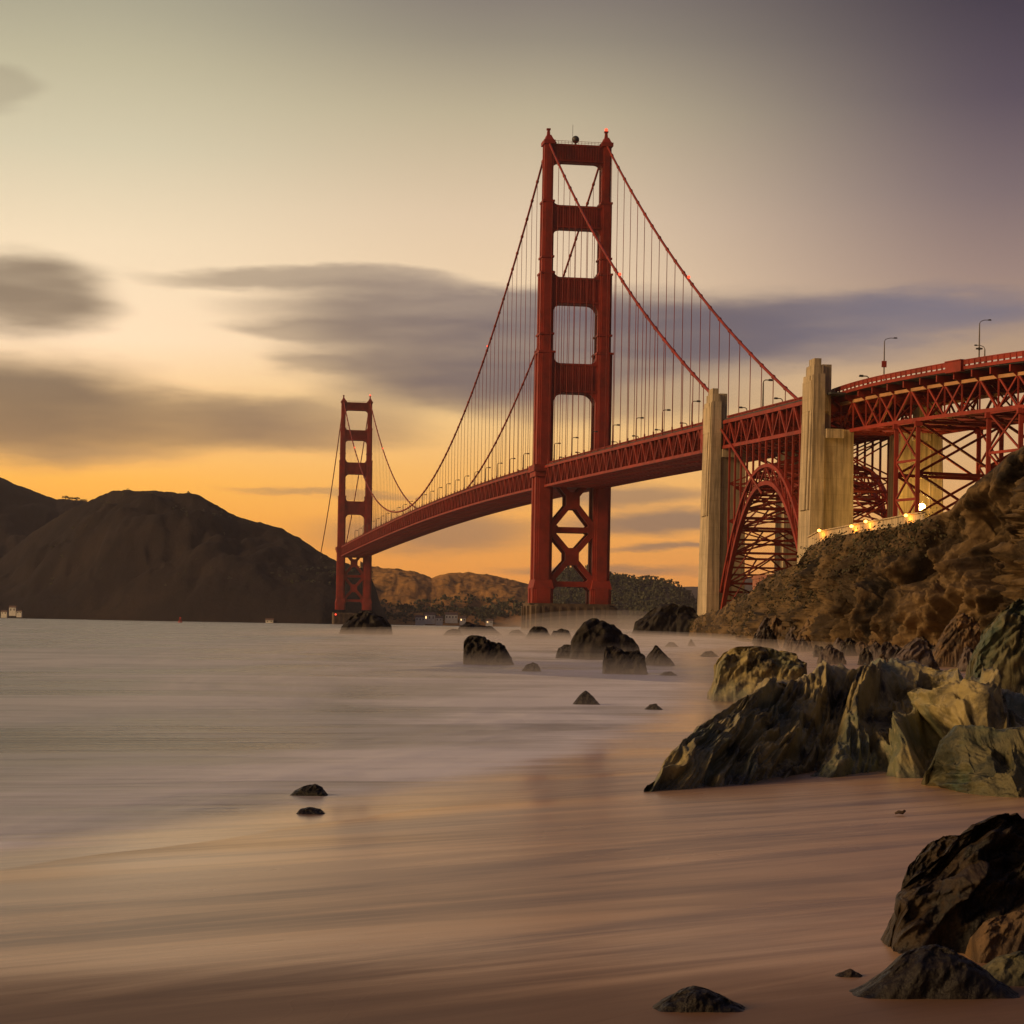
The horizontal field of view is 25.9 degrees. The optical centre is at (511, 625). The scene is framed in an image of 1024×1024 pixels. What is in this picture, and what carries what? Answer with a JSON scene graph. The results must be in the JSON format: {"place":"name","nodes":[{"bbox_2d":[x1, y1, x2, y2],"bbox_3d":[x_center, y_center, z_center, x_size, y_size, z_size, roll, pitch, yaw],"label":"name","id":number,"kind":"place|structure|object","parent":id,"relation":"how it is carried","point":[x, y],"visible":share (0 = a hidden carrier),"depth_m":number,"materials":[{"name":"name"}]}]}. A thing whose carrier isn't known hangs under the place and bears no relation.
{"place":"outdoors","nodes":[
{"label":"outdoors","id":0,"kind":"place"},
{"bbox_2d":[0,477,86,557],"bbox_3d":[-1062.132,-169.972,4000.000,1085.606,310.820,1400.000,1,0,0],"label":"ridge","id":1,"kind":"structure","parent":0,"point":[25,512],"depth_m":3879.33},
{"bbox_2d":[0,490,387,623],"bbox_3d":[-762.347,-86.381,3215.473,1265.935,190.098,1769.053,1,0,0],"label":"headland","id":2,"kind":"structure","parent":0,"point":[140,549],"depth_m":2618.09,"materials":[{"name":"brown stone"}]},
{"bbox_2d":[1,610,7,617],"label":"house","id":3,"kind":"structure","parent":2,"relation":"on","point":[4,613],"depth_m":2650.00,"materials":[{"name":"tile"}]},
{"bbox_2d":[9,606,16,615],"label":"house","id":4,"kind":"structure","parent":2,"relation":"on","point":[12,610],"depth_m":2640.00,"materials":[{"name":"tile"}]},
{"bbox_2d":[16,610,22,616],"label":"house","id":5,"kind":"structure","parent":2,"relation":"on","point":[18,613],"depth_m":2640.00,"materials":[{"name":"tile"}]},
{"bbox_2d":[265,618,273,622],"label":"house","id":6,"kind":"structure","parent":2,"relation":"on","point":[269,620],"depth_m":2370.00,"materials":[{"name":"tile"}]},
{"bbox_2d":[4,489,697,625],"bbox_3d":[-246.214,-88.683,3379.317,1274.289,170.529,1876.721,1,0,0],"label":"woods","id":7,"kind":"object","parent":2,"relation":"on","point":[483,613],"visible":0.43,"depth_m":3200.71,"materials":[{"name":"green plant"}]},
{"bbox_2d":[0,618,753,869],"bbox_3d":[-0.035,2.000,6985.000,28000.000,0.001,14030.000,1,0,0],"label":"sea","id":8,"kind":"structure","parent":0,"point":[122,735],"depth_m":44.08,"materials":[{"name":"liquid"}]},
{"bbox_2d":[339,611,392,634],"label":"sea rock","id":9,"kind":"object","parent":8,"relation":"in","point":[367,622],"visible":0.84,"depth_m":383.42,"materials":[{"name":"black stone"}]},
{"bbox_2d":[415,615,424,624],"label":"house","id":10,"kind":"structure","parent":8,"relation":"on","point":[419,619],"depth_m":2860.00,"materials":[{"name":"tile"}]},
{"bbox_2d":[424,612,435,623],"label":"house","id":11,"kind":"structure","parent":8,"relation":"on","point":[429,617],"depth_m":2880.00,"materials":[{"name":"tile"}]},
{"bbox_2d":[435,616,442,624],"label":"house","id":12,"kind":"structure","parent":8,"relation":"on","point":[439,620],"depth_m":2870.00,"materials":[{"name":"tile"}]},
{"bbox_2d":[443,629,462,635],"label":"sea rock","id":13,"kind":"object","parent":8,"relation":"in","point":[454,632],"visible":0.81,"depth_m":387.97,"materials":[{"name":"stone"}]},
{"bbox_2d":[459,616,465,624],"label":"house","id":14,"kind":"structure","parent":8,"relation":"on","point":[462,620],"depth_m":2880.00,"materials":[{"name":"tile"}]},
{"bbox_2d":[458,622,502,635],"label":"sea rock","id":15,"kind":"object","parent":8,"relation":"in","point":[467,628],"visible":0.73,"depth_m":421.69,"materials":[{"name":"grey stone"}]},
{"bbox_2d":[486,619,492,626],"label":"house","id":16,"kind":"structure","parent":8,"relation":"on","point":[489,622],"depth_m":2880.00,"materials":[{"name":"tile"}]},
{"bbox_2d":[506,630,525,635],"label":"sea rock","id":17,"kind":"object","parent":8,"relation":"in","point":[515,633],"visible":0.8,"depth_m":429.55,"materials":[{"name":"stone"}]},
{"bbox_2d":[522,662,540,671],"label":"sea rock","id":18,"kind":"object","parent":8,"relation":"in","point":[532,666],"visible":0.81,"depth_m":97.49,"materials":[{"name":"stone"}]},
{"bbox_2d":[525,626,551,638],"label":"sea rock","id":19,"kind":"object","parent":8,"relation":"in","point":[538,632],"visible":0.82,"depth_m":334.75,"materials":[{"name":"brown stone"}]},
{"bbox_2d":[551,628,571,638],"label":"sea rock","id":20,"kind":"object","parent":8,"relation":"in","point":[561,633],"visible":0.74,"depth_m":344.92,"materials":[{"name":"stone"}]},
{"bbox_2d":[631,603,698,636],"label":"sea rock","id":21,"kind":"object","parent":8,"relation":"in","point":[671,619],"visible":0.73,"depth_m":541.94,"materials":[{"name":"black stone"}]},
{"bbox_2d":[321,128,1023,630],"bbox_3d":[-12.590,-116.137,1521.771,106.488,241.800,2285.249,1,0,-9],"label":"suspension bridge","id":22,"kind":"structure","parent":8,"relation":"on","point":[815,434],"depth_m":791.15,"materials":[{"name":"red paint"}]},
{"bbox_2d":[762,379,772,406],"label":"lamp post","id":23,"kind":"object","parent":22,"relation":"on","point":[763,390],"visible":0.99,"depth_m":654.90,"materials":[{"name":"metal"}]},
{"bbox_2d":[882,337,896,379],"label":"street lamp","id":24,"kind":"object","parent":22,"relation":"on","point":[884,363],"visible":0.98,"depth_m":574.85,"materials":[{"name":"metal"}]},
{"bbox_2d":[976,319,991,363],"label":"street lamp","id":25,"kind":"object","parent":22,"relation":"on","point":[978,348],"visible":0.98,"depth_m":525.85,"materials":[{"name":"metal"}]},
{"bbox_2d":[360,561,528,626],"bbox_3d":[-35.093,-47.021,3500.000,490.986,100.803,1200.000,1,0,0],"label":"grassy hill","id":26,"kind":"structure","parent":0,"point":[394,586],"depth_m":3292.32,"materials":[{"name":"brown plant"}]},
{"bbox_2d":[445,612,457,622],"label":"house","id":27,"kind":"structure","parent":26,"relation":"on","point":[451,617],"depth_m":2900.00,"materials":[{"name":"tile"}]},
{"bbox_2d":[463,635,513,664],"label":"sea rock","id":28,"kind":"object","parent":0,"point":[479,650],"visible":0.78,"depth_m":111.76,"materials":[{"name":"black stone"}]},
{"bbox_2d":[0,647,1023,1023],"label":"beach","id":29,"kind":"structure","parent":0,"point":[614,897],"depth_m":14.51,"materials":[{"name":"beige sand"}]},
{"bbox_2d":[290,784,327,795],"bbox_3d":[-2.353,1.966,25.731,0.526,0.277,0.424,1,0,0],"label":"wave washed rock","id":30,"kind":"object","parent":29,"relation":"on","point":[313,790],"visible":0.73,"depth_m":25.60,"materials":[{"name":"black stone"}]},
{"bbox_2d":[296,807,324,814],"bbox_3d":[-2.107,1.980,23.244,0.387,0.170,0.311,1,0,0],"label":"wave washed rock","id":31,"kind":"object","parent":29,"relation":"on","point":[312,810],"visible":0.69,"depth_m":23.17,"materials":[{"name":"black stone"}]},
{"bbox_2d":[555,644,570,658],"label":"sea rock","id":32,"kind":"object","parent":29,"relation":"on","point":[563,651],"visible":0.6,"depth_m":137.93,"materials":[{"name":"stone"}]},
{"bbox_2d":[573,691,599,704],"bbox_3d":[1.912,2.007,57.361,0.791,0.656,0.721,1,0,0],"label":"sea rock","id":33,"kind":"object","parent":29,"relation":"on","point":[585,698],"visible":0.81,"depth_m":57.14,"materials":[{"name":"brown stone"}]},
{"bbox_2d":[569,618,640,659],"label":"sea rock","id":34,"kind":"object","parent":29,"relation":"on","point":[592,638],"visible":0.73,"depth_m":136.74,"materials":[{"name":"black stone"}]},
{"bbox_2d":[602,646,647,674],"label":"sea rock","id":35,"kind":"object","parent":29,"relation":"on","point":[616,660],"visible":0.78,"depth_m":94.86,"materials":[{"name":"brown stone"}]},
{"bbox_2d":[645,704,662,709],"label":"sea rock","id":36,"kind":"object","parent":29,"relation":"on","point":[653,707],"visible":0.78,"depth_m":54.33,"materials":[{"name":"brown stone"}]},
{"bbox_2d":[645,645,674,665],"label":"sea rock","id":37,"kind":"object","parent":29,"relation":"on","point":[656,656],"visible":0.72,"depth_m":117.87,"materials":[{"name":"brown stone"}]},
{"bbox_2d":[660,671,676,675],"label":"sea rock","id":38,"kind":"object","parent":29,"relation":"on","point":[669,673],"visible":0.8,"depth_m":93.63,"materials":[{"name":"stone"}]},
{"bbox_2d":[665,642,677,646],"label":"sea rock","id":39,"kind":"object","parent":29,"relation":"on","point":[671,644],"visible":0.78,"depth_m":234.00,"materials":[{"name":"brown stone"}]},
{"bbox_2d":[687,639,695,645],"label":"sea rock","id":40,"kind":"object","parent":29,"relation":"on","point":[691,643],"visible":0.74,"depth_m":251.16,"materials":[{"name":"stone"}]},
{"bbox_2d":[653,985,744,1012],"bbox_3d":[0.899,1.875,10.809,0.562,0.252,0.341,1,0,0],"label":"foreground rock","id":41,"kind":"object","parent":29,"relation":"on","point":[693,998],"visible":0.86,"depth_m":10.71,"materials":[{"name":"grey stone"}]},
{"bbox_2d":[700,651,718,656],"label":"sea rock","id":42,"kind":"object","parent":29,"relation":"on","point":[708,654],"visible":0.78,"depth_m":159.78,"materials":[{"name":"stone"}]},
{"bbox_2d":[707,646,806,701],"bbox_3d":[6.967,1.873,62.647,3.074,2.584,2.793,1,0,0],"label":"boulder","id":43,"kind":"object","parent":29,"relation":"on","point":[740,672],"visible":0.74,"depth_m":61.81,"materials":[{"name":"brown stone"}]},
{"bbox_2d":[756,617,769,635],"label":"boulder","id":44,"kind":"object","parent":29,"relation":"on","point":[764,622],"visible":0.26,"depth_m":294.18,"materials":[{"name":"brown stone"}]},
{"bbox_2d":[753,625,778,648],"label":"boulder","id":45,"kind":"object","parent":29,"relation":"on","point":[766,637],"visible":0.79,"depth_m":227.77,"materials":[{"name":"brown stone"}]},
{"bbox_2d":[768,615,785,646],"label":"boulder","id":46,"kind":"object","parent":29,"relation":"on","point":[776,626],"visible":0.36,"depth_m":267.11,"materials":[{"name":"brown stone"}]},
{"bbox_2d":[783,626,796,648],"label":"boulder","id":47,"kind":"object","parent":29,"relation":"on","point":[789,634],"visible":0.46,"depth_m":227.85,"materials":[{"name":"stone"}]},
{"bbox_2d":[785,637,797,650],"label":"boulder","id":48,"kind":"object","parent":29,"relation":"on","point":[790,643],"visible":0.59,"depth_m":198.06,"materials":[{"name":"brown stone"}]},
{"bbox_2d":[792,638,809,651],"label":"boulder","id":49,"kind":"object","parent":29,"relation":"on","point":[800,645],"visible":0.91,"depth_m":192.95,"materials":[{"name":"brown stone"}]},
{"bbox_2d":[796,619,812,647],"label":"boulder","id":50,"kind":"object","parent":29,"relation":"on","point":[803,629],"visible":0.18,"depth_m":219.18,"materials":[{"name":"stone"}]},
{"bbox_2d":[802,635,812,650],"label":"boulder","id":51,"kind":"object","parent":29,"relation":"on","point":[807,639],"visible":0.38,"depth_m":199.20,"materials":[{"name":"brown stone"}]},
{"bbox_2d":[813,646,823,656],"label":"boulder","id":52,"kind":"object","parent":29,"relation":"on","point":[817,651],"visible":0.62,"depth_m":154.08,"materials":[{"name":"brown stone"}]},
{"bbox_2d":[816,646,828,663],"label":"boulder","id":53,"kind":"object","parent":29,"relation":"on","point":[822,655],"visible":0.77,"depth_m":124.35,"materials":[{"name":"stone"}]},
{"bbox_2d":[644,658,1023,791],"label":"rock outcrop","id":54,"kind":"object","parent":29,"relation":"on","point":[896,717],"visible":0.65,"depth_m":30.54,"materials":[{"name":"stone"}]},
{"bbox_2d":[826,646,846,663],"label":"boulder","id":55,"kind":"object","parent":29,"relation":"on","point":[834,656],"visible":0.8,"depth_m":123.82,"materials":[{"name":"brown stone"}]},
{"bbox_2d":[833,637,843,649],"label":"boulder","id":56,"kind":"object","parent":29,"relation":"on","point":[838,642],"visible":0.39,"depth_m":191.94,"materials":[{"name":"brown stone"}]},
{"bbox_2d":[839,638,856,655],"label":"boulder","id":57,"kind":"object","parent":29,"relation":"on","point":[847,647],"visible":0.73,"depth_m":161.66,"materials":[{"name":"brown stone"}]},
{"bbox_2d":[835,969,861,977],"bbox_3d":[1.798,1.910,11.937,0.261,0.141,0.184,1,0,0],"label":"foreground rock","id":58,"kind":"object","parent":29,"relation":"on","point":[849,973],"visible":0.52,"depth_m":11.90,"materials":[{"name":"brown stone"}]},
{"bbox_2d":[855,641,870,654],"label":"boulder","id":59,"kind":"object","parent":29,"relation":"on","point":[860,646],"visible":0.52,"depth_m":164.85,"materials":[{"name":"brown stone"}]},
{"bbox_2d":[857,648,873,664],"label":"boulder","id":60,"kind":"object","parent":29,"relation":"on","point":[865,656],"visible":0.81,"depth_m":121.39,"materials":[{"name":"brown stone"}]},
{"bbox_2d":[868,639,878,645],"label":"boulder","id":61,"kind":"object","parent":29,"relation":"on","point":[871,641],"visible":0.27,"depth_m":173.01,"materials":[{"name":"brown stone"}]},
{"bbox_2d":[870,642,880,659],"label":"boulder","id":62,"kind":"object","parent":29,"relation":"on","point":[875,647],"visible":0.42,"depth_m":143.65,"materials":[{"name":"brown stone"}]},
{"bbox_2d":[879,654,887,661],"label":"boulder","id":63,"kind":"object","parent":29,"relation":"on","point":[881,656],"visible":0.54,"depth_m":116.67,"materials":[{"name":"brown stone"}]},
{"bbox_2d":[874,641,895,660],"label":"boulder","id":64,"kind":"object","parent":29,"relation":"on","point":[887,650],"visible":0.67,"depth_m":128.14,"materials":[{"name":"brown stone"}]},
{"bbox_2d":[895,810,905,814],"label":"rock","id":65,"kind":"object","parent":29,"relation":"on","point":[900,812],"visible":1,"depth_m":22.79,"materials":[{"name":"brown stone"}]},
{"bbox_2d":[894,638,939,668],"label":"boulder","id":66,"kind":"object","parent":29,"relation":"on","point":[918,650],"visible":0.55,"depth_m":94.69,"materials":[{"name":"brown stone"}]},
{"bbox_2d":[920,636,933,650],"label":"boulder","id":67,"kind":"object","parent":29,"relation":"on","point":[931,647],"visible":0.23,"depth_m":153.94,"materials":[{"name":"brown stone"}]},
{"bbox_2d":[901,835,959,889],"bbox_3d":[2.987,1.849,15.401,0.635,0.808,0.513,1,0,0],"label":"foreground rock","id":68,"kind":"object","parent":29,"relation":"on","point":[929,854],"visible":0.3,"depth_m":15.36,"materials":[{"name":"brown stone"}]},
{"bbox_2d":[849,944,1019,999],"bbox_3d":[2.144,1.857,11.302,1.020,0.480,0.415,1,0,0],"label":"foreground rock","id":69,"kind":"object","parent":29,"relation":"on","point":[935,971],"visible":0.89,"depth_m":11.16,"materials":[{"name":"grey stone"}]},
{"bbox_2d":[881,813,1023,953],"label":"foreground rock","id":70,"kind":"object","parent":29,"relation":"on","point":[962,888],"visible":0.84,"depth_m":12.95,"materials":[{"name":"black stone"}]},
{"bbox_2d":[932,613,980,666],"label":"boulder","id":71,"kind":"object","parent":29,"relation":"on","point":[960,632],"visible":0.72,"depth_m":116.14,"materials":[{"name":"brown stone"}]},
{"bbox_2d":[957,646,973,671],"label":"boulder","id":72,"kind":"object","parent":29,"relation":"on","point":[965,656],"visible":0.41,"depth_m":103.79,"materials":[{"name":"stone"}]},
{"bbox_2d":[921,725,1023,797],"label":"rock outcrop","id":73,"kind":"object","parent":29,"relation":"on","point":[983,760],"visible":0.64,"depth_m":26.66,"materials":[{"name":"stone"}]},
{"bbox_2d":[965,598,1023,694],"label":"boulder","id":74,"kind":"object","parent":29,"relation":"on","point":[1000,646],"visible":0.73,"depth_m":61.85,"materials":[{"name":"stone"}]},
{"bbox_2d":[965,909,1023,962],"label":"foreground rock","id":75,"kind":"object","parent":29,"relation":"on","point":[991,939],"visible":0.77,"depth_m":12.50,"materials":[{"name":"brown stone"}]},
{"bbox_2d":[982,951,1023,985],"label":"foreground rock","id":76,"kind":"object","parent":29,"relation":"on","point":[1007,969],"visible":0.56,"depth_m":11.64,"materials":[{"name":"stone"}]},
{"bbox_2d":[0,0,1023,586],"label":"sky","id":77,"kind":"structure","parent":0,"point":[223,223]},
{"bbox_2d":[553,567,696,628],"bbox_3d":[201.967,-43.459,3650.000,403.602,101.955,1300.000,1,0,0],"label":"wooded hill","id":78,"kind":"structure","parent":0,"point":[625,612],"depth_m":3385.07,"materials":[{"name":"green plant"}]},
{"bbox_2d":[679,574,772,601],"bbox_3d":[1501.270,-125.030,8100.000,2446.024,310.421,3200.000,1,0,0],"label":"distant hill","id":79,"kind":"structure","parent":0,"point":[695,589],"depth_m":7916.35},
{"bbox_2d":[689,446,1023,648],"bbox_3d":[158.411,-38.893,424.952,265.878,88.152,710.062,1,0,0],"label":"cliff","id":80,"kind":"structure","parent":0,"point":[972,565],"depth_m":185.76,"materials":[{"name":"brown stone"}]},
{"bbox_2d":[751,575,771,588],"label":"brick fort","id":81,"kind":"structure","parent":80,"relation":"on","point":[756,578],"depth_m":665.07,"materials":[{"name":"brown brick"}]},
{"bbox_2d":[689,507,946,641],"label":"scrub","id":82,"kind":"object","parent":80,"relation":"on","point":[887,537],"visible":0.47,"depth_m":206.74,"materials":[{"name":"brown plant"}]},
{"bbox_2d":[807,512,925,546],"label":"retaining wall","id":83,"kind":"structure","parent":80,"relation":"on","point":[822,534],"depth_m":495.45,"materials":[{"name":"concrete"}]},
{"bbox_2d":[919,503,924,509],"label":"floodlight","id":84,"kind":"object","parent":80,"relation":"on","point":[921,506],"visible":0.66,"depth_m":569.24,"materials":[{"name":"white"}]}
]}

